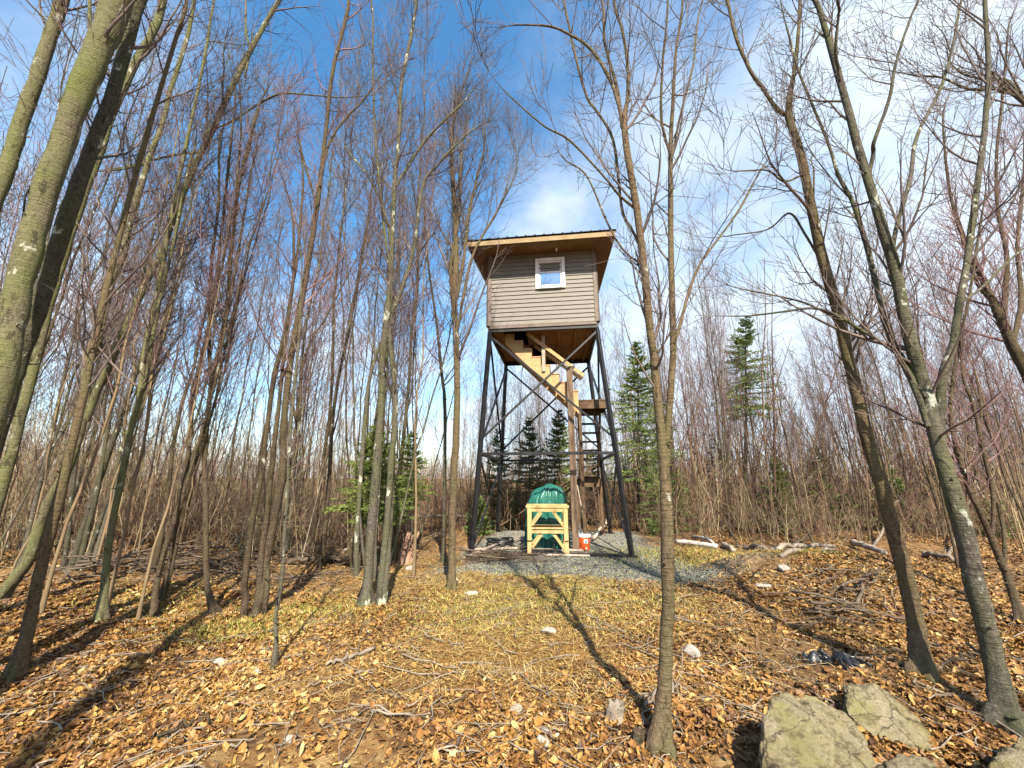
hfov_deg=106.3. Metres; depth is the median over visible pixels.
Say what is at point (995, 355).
bare tree
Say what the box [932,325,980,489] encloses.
bare tree
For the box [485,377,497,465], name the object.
bare tree
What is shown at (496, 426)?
bare tree
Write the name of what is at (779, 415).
bare tree
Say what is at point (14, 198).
bare tree
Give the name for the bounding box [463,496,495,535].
spruce tree
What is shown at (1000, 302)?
bare tree
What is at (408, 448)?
spruce tree
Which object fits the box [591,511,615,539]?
fallen branch
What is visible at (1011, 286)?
bare tree
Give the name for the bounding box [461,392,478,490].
bare tree
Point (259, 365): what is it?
bare tree
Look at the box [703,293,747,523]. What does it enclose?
bare tree
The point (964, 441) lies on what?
bare tree
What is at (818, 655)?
plastic sheet
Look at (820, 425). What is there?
bare tree
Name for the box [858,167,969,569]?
bare tree
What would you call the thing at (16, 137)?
bare tree
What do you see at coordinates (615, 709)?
rock
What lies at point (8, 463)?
bare tree
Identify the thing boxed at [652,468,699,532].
spruce tree
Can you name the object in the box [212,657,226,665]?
rock
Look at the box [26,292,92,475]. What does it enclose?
bare tree
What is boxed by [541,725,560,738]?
rock
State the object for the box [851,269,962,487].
bare tree
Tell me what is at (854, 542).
fallen log
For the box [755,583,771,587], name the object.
rock
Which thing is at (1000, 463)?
bare tree
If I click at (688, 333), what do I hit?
bare tree
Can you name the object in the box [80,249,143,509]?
bare tree
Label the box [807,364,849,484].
bare tree
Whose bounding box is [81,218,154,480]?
bare tree
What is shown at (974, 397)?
bare tree
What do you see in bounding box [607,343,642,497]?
bare tree
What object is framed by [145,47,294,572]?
bare tree
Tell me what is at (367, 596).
bare tree
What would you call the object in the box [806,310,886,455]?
bare tree
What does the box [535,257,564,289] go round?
window
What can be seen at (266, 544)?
bare tree
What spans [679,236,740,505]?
bare tree
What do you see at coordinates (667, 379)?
bare tree
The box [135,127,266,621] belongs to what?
bare tree
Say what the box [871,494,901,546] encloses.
leaning stem
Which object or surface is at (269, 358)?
bare tree
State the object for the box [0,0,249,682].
bare tree
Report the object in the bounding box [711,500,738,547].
leaning stem
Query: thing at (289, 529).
bare tree
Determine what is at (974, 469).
bare tree
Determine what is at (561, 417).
bare tree
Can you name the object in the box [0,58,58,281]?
bare tree
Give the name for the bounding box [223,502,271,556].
leaning stem
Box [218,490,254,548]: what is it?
leaning stem
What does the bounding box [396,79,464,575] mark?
bare tree
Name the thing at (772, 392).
bare tree
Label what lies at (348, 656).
fallen branch
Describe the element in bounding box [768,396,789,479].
bare tree
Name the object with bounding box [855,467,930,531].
spruce tree
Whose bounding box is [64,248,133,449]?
bare tree
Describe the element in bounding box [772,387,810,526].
bare tree
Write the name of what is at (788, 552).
fallen log
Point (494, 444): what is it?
spruce tree
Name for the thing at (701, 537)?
fallen log
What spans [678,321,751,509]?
bare tree
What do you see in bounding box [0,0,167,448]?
bare tree
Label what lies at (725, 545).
fallen log
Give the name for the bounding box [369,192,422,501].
bare tree
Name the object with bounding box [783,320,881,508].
bare tree
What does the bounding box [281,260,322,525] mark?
bare tree
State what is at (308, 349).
bare tree
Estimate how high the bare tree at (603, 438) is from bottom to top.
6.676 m
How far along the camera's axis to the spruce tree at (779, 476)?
11.92 m
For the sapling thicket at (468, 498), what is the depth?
14.13 m
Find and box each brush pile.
[2,531,405,586]
[213,538,447,572]
[424,530,574,564]
[762,543,926,607]
[789,574,904,630]
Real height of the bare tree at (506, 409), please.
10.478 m
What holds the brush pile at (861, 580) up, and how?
on the ground at (374, 751)
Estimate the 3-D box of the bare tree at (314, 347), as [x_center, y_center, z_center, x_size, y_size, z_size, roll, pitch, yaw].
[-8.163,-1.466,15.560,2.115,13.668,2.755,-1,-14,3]
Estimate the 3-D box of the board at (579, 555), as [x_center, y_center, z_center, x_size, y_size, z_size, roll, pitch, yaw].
[1.150,3.656,8.212,1.000,0.043,0.140,-2,-14,7]
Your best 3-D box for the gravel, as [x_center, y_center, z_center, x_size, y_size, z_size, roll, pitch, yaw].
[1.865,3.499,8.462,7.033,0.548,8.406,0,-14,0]
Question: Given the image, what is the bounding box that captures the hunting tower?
[466,229,638,558]
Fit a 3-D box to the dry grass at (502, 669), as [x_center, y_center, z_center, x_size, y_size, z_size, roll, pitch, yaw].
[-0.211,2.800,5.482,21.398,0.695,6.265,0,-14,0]
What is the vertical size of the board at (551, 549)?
0.043 m
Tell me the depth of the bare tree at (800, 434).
17.00 m
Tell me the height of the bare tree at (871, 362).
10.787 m
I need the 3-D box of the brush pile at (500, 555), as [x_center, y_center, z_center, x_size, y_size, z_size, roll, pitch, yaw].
[-0.248,3.486,7.840,3.003,1.034,1.225,2,-14,-7]
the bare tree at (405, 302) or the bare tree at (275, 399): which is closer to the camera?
the bare tree at (405, 302)
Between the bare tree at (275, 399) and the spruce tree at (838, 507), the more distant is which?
the bare tree at (275, 399)
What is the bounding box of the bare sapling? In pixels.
[266,187,333,669]
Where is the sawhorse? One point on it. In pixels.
(539, 530)
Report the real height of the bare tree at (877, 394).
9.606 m
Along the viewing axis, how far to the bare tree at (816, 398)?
17.87 m
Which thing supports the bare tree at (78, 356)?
on the ground at (374, 751)
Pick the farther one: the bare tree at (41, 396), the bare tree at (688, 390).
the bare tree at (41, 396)
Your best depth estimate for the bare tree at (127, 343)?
13.70 m
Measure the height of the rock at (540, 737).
0.061 m
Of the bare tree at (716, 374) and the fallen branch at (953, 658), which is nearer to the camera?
the fallen branch at (953, 658)
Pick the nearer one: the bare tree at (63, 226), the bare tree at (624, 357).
the bare tree at (63, 226)
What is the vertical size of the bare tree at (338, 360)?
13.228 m
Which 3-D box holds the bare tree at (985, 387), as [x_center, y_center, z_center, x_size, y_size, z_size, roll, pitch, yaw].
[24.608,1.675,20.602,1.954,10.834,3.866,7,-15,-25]
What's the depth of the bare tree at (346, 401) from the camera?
7.84 m
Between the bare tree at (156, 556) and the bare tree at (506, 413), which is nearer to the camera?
the bare tree at (156, 556)
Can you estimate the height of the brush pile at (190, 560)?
1.098 m
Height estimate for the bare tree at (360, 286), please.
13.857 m
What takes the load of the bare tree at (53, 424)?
on the ground at (374, 751)
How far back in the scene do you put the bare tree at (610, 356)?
16.30 m
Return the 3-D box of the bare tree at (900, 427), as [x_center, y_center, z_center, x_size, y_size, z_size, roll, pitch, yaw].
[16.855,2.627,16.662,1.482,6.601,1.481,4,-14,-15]
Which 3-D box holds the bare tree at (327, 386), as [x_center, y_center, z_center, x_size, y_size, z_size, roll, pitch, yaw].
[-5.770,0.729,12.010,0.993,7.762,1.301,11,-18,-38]
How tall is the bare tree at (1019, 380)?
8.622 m
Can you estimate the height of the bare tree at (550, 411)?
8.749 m
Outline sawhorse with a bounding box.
[526,504,568,553]
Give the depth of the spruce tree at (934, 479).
14.56 m
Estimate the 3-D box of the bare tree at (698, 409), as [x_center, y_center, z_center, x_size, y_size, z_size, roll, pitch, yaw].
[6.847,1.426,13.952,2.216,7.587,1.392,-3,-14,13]
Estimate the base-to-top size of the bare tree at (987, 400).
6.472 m
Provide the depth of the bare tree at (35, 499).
7.53 m
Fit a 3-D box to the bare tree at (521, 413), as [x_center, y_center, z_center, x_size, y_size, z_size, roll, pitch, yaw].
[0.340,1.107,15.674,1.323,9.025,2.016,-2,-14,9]
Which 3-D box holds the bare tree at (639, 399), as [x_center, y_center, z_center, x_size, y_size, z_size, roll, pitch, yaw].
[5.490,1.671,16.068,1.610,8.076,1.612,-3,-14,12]
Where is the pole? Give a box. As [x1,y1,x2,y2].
[577,485,582,515]
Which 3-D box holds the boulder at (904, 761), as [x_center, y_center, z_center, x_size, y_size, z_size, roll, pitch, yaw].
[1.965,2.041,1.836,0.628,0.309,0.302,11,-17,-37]
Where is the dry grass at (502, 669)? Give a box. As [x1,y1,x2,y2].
[50,547,1007,737]
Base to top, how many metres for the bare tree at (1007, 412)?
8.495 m
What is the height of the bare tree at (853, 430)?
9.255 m
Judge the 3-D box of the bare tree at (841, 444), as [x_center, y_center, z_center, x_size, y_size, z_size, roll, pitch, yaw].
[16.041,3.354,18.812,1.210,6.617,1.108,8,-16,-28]
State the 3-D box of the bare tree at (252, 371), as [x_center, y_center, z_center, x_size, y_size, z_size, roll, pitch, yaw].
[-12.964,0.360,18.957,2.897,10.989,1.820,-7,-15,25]
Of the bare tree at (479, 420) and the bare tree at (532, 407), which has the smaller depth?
the bare tree at (532, 407)
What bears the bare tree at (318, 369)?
on the ground at (374, 751)
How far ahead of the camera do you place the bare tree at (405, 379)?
22.90 m
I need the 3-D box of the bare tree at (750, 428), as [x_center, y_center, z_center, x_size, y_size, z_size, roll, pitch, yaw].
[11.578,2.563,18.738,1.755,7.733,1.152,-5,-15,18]
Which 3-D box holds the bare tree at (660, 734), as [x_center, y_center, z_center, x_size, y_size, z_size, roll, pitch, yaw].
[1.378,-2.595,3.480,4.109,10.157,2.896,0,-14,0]
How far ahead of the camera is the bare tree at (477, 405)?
21.79 m
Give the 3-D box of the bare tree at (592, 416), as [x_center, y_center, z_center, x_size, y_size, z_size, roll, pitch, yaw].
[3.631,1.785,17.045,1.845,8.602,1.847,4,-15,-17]
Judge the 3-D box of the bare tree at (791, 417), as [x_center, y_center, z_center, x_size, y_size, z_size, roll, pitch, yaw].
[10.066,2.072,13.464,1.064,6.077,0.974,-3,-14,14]
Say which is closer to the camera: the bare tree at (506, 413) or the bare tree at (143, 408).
the bare tree at (143, 408)
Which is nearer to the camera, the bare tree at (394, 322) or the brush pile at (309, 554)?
the brush pile at (309, 554)
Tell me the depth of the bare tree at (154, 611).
5.46 m
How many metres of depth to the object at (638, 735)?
2.29 m
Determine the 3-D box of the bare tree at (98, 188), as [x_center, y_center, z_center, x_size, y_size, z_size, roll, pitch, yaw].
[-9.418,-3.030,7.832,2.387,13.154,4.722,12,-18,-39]
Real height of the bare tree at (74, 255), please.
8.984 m
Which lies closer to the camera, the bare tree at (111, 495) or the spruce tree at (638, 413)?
the bare tree at (111, 495)
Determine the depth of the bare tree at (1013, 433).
15.68 m
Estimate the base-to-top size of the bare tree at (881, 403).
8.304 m
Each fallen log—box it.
[287,550,362,564]
[345,514,478,519]
[675,539,717,548]
[691,535,713,542]
[721,542,735,551]
[728,535,771,549]
[770,530,835,549]
[778,532,845,557]
[849,539,887,554]
[921,544,954,562]
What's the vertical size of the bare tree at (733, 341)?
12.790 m
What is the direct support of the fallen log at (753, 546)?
on the ground at (374, 751)
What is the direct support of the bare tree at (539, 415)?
on the ground at (374, 751)
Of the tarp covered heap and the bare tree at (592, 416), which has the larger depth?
the bare tree at (592, 416)
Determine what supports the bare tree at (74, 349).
on the ground at (374, 751)
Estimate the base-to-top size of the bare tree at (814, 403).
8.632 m
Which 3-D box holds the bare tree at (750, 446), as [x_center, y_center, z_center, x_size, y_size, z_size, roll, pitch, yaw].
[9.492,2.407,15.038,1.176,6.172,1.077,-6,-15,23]
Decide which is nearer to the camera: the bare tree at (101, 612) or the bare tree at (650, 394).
the bare tree at (101, 612)
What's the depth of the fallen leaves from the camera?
3.17 m
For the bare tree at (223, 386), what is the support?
on the ground at (374, 751)
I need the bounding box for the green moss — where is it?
[4,539,875,684]
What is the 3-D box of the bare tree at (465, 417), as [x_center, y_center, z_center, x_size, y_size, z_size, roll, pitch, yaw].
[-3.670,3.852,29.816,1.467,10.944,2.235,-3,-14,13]
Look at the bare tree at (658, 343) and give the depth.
17.66 m
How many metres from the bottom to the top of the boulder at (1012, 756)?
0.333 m
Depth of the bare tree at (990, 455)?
13.32 m
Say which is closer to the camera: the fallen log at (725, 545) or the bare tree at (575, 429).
the fallen log at (725, 545)
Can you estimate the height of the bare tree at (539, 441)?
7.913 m
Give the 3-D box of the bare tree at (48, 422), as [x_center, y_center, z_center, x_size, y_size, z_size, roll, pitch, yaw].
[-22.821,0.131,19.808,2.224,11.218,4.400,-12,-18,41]
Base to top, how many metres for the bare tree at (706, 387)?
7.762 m
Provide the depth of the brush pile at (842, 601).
4.25 m
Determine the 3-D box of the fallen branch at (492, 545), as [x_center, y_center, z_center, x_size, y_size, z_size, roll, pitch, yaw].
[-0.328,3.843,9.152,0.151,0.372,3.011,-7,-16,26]
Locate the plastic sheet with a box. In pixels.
[801,647,874,669]
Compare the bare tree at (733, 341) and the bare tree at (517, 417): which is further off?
the bare tree at (517, 417)
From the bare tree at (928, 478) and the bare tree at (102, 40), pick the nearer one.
the bare tree at (102, 40)
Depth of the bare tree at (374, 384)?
16.67 m
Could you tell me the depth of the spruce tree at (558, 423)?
15.74 m
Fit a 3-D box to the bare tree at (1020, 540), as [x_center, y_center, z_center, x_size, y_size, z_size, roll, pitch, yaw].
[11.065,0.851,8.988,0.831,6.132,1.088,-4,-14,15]
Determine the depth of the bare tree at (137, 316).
17.70 m
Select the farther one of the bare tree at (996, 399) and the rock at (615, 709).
the bare tree at (996, 399)
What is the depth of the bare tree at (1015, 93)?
5.01 m
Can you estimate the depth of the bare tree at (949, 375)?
16.38 m
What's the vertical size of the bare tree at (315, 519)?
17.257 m
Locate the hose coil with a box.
[486,537,526,548]
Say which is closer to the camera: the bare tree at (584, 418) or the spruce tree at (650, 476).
the spruce tree at (650, 476)
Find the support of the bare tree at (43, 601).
on the ground at (374, 751)
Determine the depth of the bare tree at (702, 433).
19.06 m
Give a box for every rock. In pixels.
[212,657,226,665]
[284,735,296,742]
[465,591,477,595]
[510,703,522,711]
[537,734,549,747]
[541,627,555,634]
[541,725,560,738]
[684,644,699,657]
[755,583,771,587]
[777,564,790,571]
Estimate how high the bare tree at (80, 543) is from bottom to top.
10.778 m
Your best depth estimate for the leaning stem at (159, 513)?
10.28 m
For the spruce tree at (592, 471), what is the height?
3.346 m
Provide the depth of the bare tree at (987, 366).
12.37 m
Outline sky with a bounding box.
[0,0,1023,480]
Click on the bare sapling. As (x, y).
(274, 661)
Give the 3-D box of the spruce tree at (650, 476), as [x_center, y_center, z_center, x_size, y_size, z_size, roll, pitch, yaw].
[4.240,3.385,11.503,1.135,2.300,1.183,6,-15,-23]
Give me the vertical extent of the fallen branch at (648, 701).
0.440 m
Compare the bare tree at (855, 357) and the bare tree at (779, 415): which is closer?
the bare tree at (855, 357)
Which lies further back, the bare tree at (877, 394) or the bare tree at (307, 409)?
the bare tree at (877, 394)
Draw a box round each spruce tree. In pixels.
[321,424,418,529]
[394,431,436,534]
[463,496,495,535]
[471,428,525,529]
[505,417,548,512]
[530,409,588,517]
[579,449,614,525]
[601,340,684,531]
[631,458,674,536]
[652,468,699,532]
[705,433,720,517]
[711,317,785,527]
[745,458,801,537]
[789,444,835,525]
[801,493,875,530]
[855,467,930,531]
[917,461,949,523]
[970,499,1023,538]
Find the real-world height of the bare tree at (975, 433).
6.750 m
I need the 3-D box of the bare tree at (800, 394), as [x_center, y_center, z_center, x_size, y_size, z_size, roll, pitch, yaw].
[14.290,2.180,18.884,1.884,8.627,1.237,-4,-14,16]
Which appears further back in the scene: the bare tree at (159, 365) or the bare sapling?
the bare tree at (159, 365)
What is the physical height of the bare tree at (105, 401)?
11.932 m
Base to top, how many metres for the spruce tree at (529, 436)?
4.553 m
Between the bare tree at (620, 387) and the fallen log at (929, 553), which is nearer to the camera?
the fallen log at (929, 553)
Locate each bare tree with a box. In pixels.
[0,0,142,212]
[0,0,151,319]
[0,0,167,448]
[0,0,195,456]
[0,0,207,381]
[0,0,224,516]
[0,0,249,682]
[0,0,412,598]
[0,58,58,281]
[0,89,138,466]
[0,93,196,543]
[0,123,73,347]
[0,131,27,200]
[0,159,35,228]
[0,271,91,527]
[2,244,68,449]
[3,105,222,548]
[6,122,117,332]
[7,224,117,573]
[16,0,190,566]
[25,361,62,430]
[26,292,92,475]
[28,300,132,479]
[37,242,138,505]
[39,22,228,613]
[40,223,152,515]
[46,222,111,469]
[50,77,232,555]
[52,87,217,571]
[52,272,127,442]
[55,247,134,432]
[59,219,195,509]
[62,0,280,622]
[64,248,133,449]
[70,117,190,543]
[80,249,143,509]
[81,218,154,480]
[83,346,142,458]
[90,156,197,573]
[91,17,256,568]
[98,219,192,521]
[105,193,216,533]
[109,93,244,609]
[114,307,165,427]
[117,213,159,414]
[121,13,288,616]
[121,189,210,518]
[124,228,196,445]
[125,196,249,516]
[132,221,194,474]
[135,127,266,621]
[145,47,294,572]
[146,227,219,540]
[152,0,304,615]
[159,40,328,602]
[169,122,272,524]
[170,245,263,543]
[177,57,317,550]
[191,221,283,525]
[202,284,268,513]
[203,269,247,481]
[218,296,284,494]
[224,173,299,520]
[226,0,414,617]
[233,195,291,523]
[235,179,356,530]
[252,204,318,485]
[261,327,293,495]
[267,6,379,557]
[273,277,332,491]
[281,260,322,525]
[285,0,511,608]
[287,189,360,532]
[290,1,407,552]
[292,258,347,518]
[292,284,351,530]
[293,204,345,516]
[293,313,321,426]
[295,91,427,573]
[303,29,511,579]
[304,0,420,569]
[310,93,409,536]
[310,299,344,496]
[320,310,351,431]
[328,320,355,494]
[335,311,374,515]
[335,346,362,498]
[347,235,385,519]
[350,316,409,488]
[354,152,451,554]
[356,101,436,541]
[363,163,451,414]
[367,293,421,432]
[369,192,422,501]
[374,170,492,548]
[380,0,461,559]
[381,317,449,481]
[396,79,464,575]
[396,225,445,518]
[399,285,429,455]
[406,132,477,562]
[412,15,563,590]
[454,0,848,761]
[459,372,473,469]
[460,419,468,475]
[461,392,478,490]
[468,331,511,518]
[468,359,483,462]
[473,350,501,523]
[473,386,493,492]
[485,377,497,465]
[486,386,502,488]
[491,350,521,510]
[492,359,520,510]
[505,366,536,514]
[509,386,534,519]
[512,377,527,457]
[517,366,544,520]
[518,374,548,492]
[524,367,555,474]
[524,374,557,466]
[528,378,550,471]
[531,364,565,485]
[532,380,557,477]
[545,364,578,476]
[550,369,564,469]
[560,364,586,474]
[575,384,584,463]
[577,345,609,477]
[580,370,591,471]
[582,418,596,470]
[595,278,622,517]
[595,393,614,470]
[600,388,610,467]
[607,321,632,518]
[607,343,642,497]
[608,292,641,524]
[625,334,654,497]
[631,366,657,500]
[639,318,686,452]
[641,273,683,468]
[642,346,656,470]
[643,259,690,518]
[655,0,985,685]
[659,0,1023,736]
[659,292,725,536]
[667,336,719,530]
[668,307,736,525]
[669,319,700,499]
[675,203,734,536]
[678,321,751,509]
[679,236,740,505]
[681,303,713,534]
[688,283,733,517]
[688,361,716,519]
[690,257,743,533]
[691,317,740,528]
[694,385,714,480]
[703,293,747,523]
[705,334,764,501]
[707,347,736,490]
[708,330,753,522]
[713,261,762,484]
[720,364,748,480]
[735,370,772,512]
[737,267,785,502]
[740,372,769,490]
[749,314,795,512]
[761,333,809,537]
[764,366,797,487]
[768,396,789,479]
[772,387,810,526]
[774,270,866,531]
[779,363,813,523]
[780,332,847,493]
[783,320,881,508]
[787,345,859,495]
[787,347,821,505]
[790,398,810,481]
[793,353,838,504]
[794,326,840,491]
[799,365,828,491]
[802,246,870,540]
[802,373,841,490]
[803,309,881,524]
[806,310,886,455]
[806,388,831,479]
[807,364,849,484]
[816,179,918,533]
[816,390,850,486]
[817,213,897,433]
[820,280,875,492]
[830,343,896,459]
[839,0,1023,132]
[839,335,935,520]
[841,291,914,529]
[843,186,946,535]
[848,328,894,461]
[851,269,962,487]
[856,204,944,373]
[858,105,1023,624]
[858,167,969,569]
[862,327,914,481]
[866,0,1023,383]
[873,194,1023,522]
[881,376,924,508]
[893,272,959,413]
[895,372,939,502]
[911,256,996,529]
[914,242,1023,535]
[919,240,1023,529]
[919,307,990,499]
[930,315,987,499]
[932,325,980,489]
[932,338,1010,472]
[940,304,1023,555]
[941,340,1021,527]
[948,289,1023,464]
[952,364,1005,521]
[953,295,1020,493]
[953,395,981,484]
[955,260,1023,453]
[965,160,1023,404]
[965,337,1021,490]
[970,250,1023,399]
[973,299,1023,431]
[984,360,1023,472]
[988,236,1023,399]
[988,355,1022,462]
[989,245,1023,416]
[996,390,1023,468]
[1005,345,1023,409]
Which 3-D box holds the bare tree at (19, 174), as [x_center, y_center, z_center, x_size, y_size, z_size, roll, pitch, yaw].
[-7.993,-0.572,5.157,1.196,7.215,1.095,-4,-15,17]
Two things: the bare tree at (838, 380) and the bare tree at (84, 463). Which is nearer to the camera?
the bare tree at (84, 463)
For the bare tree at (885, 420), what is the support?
on the ground at (374, 751)
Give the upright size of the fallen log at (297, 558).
0.282 m
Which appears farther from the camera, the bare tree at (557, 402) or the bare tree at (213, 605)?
the bare tree at (557, 402)
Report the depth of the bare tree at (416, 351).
10.06 m
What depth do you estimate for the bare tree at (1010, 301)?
10.25 m
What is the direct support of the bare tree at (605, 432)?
on the ground at (374, 751)
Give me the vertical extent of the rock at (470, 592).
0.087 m
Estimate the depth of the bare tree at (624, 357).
16.91 m
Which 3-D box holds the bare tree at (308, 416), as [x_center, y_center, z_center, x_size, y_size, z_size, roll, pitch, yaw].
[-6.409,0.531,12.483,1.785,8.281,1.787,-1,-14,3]
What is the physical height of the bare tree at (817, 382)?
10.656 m
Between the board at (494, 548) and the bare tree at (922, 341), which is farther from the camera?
the bare tree at (922, 341)
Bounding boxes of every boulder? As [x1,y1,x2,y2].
[758,692,876,767]
[842,682,933,751]
[877,754,947,767]
[987,737,1023,767]
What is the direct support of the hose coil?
on the ground at (374, 751)
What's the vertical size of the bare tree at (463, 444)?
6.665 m
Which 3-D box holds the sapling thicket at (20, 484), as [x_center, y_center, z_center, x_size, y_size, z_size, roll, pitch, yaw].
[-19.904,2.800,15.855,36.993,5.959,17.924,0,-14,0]
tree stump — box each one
[396,532,418,565]
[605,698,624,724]
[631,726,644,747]
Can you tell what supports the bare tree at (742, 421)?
on the ground at (374, 751)
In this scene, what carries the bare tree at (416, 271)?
on the ground at (374, 751)
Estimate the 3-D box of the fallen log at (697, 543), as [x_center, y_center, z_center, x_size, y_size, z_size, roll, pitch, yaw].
[4.553,3.961,9.515,0.142,0.139,1.092,9,-17,-33]
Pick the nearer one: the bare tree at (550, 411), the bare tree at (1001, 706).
the bare tree at (1001, 706)
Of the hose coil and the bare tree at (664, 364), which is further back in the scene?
the bare tree at (664, 364)
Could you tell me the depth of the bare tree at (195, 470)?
10.37 m
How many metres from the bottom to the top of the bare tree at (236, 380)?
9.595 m
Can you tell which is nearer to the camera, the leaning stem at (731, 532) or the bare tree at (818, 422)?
the leaning stem at (731, 532)
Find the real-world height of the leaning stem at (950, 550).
1.683 m
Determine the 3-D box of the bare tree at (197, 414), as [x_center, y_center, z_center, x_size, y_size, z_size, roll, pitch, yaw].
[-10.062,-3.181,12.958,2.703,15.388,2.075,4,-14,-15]
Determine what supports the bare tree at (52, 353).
on the ground at (374, 751)
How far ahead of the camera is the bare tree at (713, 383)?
12.00 m
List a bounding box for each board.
[466,546,526,549]
[532,548,583,551]
[542,553,589,556]
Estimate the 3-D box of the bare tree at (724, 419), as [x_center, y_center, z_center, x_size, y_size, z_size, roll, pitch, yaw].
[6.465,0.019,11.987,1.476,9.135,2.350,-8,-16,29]
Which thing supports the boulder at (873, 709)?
on the ground at (374, 751)
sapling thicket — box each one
[0,352,469,566]
[413,434,724,531]
[594,255,1023,535]
[622,418,1023,543]
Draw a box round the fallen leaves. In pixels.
[0,497,1023,767]
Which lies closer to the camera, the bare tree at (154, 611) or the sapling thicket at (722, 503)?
the bare tree at (154, 611)
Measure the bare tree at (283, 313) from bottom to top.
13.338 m
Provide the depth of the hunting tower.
10.05 m
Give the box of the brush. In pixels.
[0,477,1023,562]
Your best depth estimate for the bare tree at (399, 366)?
18.77 m
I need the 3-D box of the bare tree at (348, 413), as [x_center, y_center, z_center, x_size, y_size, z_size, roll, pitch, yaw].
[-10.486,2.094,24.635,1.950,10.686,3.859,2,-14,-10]
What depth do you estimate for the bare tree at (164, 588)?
5.93 m
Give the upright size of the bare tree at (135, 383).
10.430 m
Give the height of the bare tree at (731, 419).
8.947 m
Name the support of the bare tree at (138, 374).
on the ground at (374, 751)
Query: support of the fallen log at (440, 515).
on the ground at (374, 751)
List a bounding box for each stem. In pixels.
[134,494,178,551]
[143,478,176,557]
[211,485,244,554]
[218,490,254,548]
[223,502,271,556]
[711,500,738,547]
[783,489,816,548]
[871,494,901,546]
[947,481,977,554]
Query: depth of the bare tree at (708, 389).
15.89 m
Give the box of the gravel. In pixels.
[419,530,854,608]
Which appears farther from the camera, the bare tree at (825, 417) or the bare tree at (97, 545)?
the bare tree at (825, 417)
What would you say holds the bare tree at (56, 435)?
on the ground at (374, 751)
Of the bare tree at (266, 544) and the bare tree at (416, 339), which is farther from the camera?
the bare tree at (416, 339)
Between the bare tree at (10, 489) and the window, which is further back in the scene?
the window
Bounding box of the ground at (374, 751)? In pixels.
[0,477,1023,767]
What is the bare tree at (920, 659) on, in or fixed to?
on the ground at (374, 751)
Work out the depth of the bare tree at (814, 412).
16.71 m
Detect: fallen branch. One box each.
[156,711,212,737]
[325,621,374,665]
[464,532,523,557]
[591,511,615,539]
[643,646,687,707]
[939,650,980,672]
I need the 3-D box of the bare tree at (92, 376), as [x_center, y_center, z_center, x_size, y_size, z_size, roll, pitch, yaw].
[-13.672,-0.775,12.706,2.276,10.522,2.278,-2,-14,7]
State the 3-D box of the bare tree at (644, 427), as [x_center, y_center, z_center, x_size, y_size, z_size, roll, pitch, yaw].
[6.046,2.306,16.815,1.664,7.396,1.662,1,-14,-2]
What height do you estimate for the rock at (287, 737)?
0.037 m
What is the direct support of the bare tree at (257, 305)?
on the ground at (374, 751)
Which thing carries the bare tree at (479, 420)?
on the ground at (374, 751)
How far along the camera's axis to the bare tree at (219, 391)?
9.00 m
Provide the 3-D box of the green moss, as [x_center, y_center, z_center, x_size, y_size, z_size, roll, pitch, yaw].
[0.485,2.877,5.961,14.653,0.692,6.496,6,-15,-24]
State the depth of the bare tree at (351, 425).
17.10 m
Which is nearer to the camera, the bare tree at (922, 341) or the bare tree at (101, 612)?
the bare tree at (101, 612)
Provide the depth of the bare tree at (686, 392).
17.51 m
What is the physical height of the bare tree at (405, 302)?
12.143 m
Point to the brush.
(304, 538)
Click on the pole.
(579, 498)
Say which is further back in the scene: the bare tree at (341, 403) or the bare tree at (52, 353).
the bare tree at (341, 403)
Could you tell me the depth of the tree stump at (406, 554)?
7.51 m
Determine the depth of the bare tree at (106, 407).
25.58 m
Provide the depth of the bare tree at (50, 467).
8.09 m
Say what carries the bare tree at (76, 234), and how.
on the ground at (374, 751)
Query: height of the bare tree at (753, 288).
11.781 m
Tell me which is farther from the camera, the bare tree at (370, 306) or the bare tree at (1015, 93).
the bare tree at (370, 306)
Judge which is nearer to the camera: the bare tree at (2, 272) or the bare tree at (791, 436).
the bare tree at (2, 272)
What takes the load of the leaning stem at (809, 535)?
on the ground at (374, 751)
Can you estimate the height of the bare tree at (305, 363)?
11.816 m
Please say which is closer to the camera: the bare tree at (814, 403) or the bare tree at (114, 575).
the bare tree at (114, 575)
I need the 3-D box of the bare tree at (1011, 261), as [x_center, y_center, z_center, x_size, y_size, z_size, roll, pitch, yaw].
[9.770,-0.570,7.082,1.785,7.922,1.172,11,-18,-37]
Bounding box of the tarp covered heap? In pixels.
[523,483,570,547]
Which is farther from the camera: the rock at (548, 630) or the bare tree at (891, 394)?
the bare tree at (891, 394)
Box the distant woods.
[1,380,1023,515]
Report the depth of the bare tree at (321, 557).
9.08 m
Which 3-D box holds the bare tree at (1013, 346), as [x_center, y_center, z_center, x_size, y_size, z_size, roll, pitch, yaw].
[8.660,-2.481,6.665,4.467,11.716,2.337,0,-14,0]
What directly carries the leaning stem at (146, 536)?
on the ground at (374, 751)
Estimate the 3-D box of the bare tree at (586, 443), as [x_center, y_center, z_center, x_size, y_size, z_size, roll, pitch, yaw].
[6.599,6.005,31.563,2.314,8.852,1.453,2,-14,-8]
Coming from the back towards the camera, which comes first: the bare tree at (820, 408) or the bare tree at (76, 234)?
the bare tree at (820, 408)
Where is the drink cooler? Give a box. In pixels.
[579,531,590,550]
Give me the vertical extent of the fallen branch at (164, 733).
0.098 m
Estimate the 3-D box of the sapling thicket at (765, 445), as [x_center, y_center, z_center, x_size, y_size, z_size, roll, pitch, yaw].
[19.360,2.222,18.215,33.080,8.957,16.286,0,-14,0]
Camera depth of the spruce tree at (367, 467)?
6.99 m

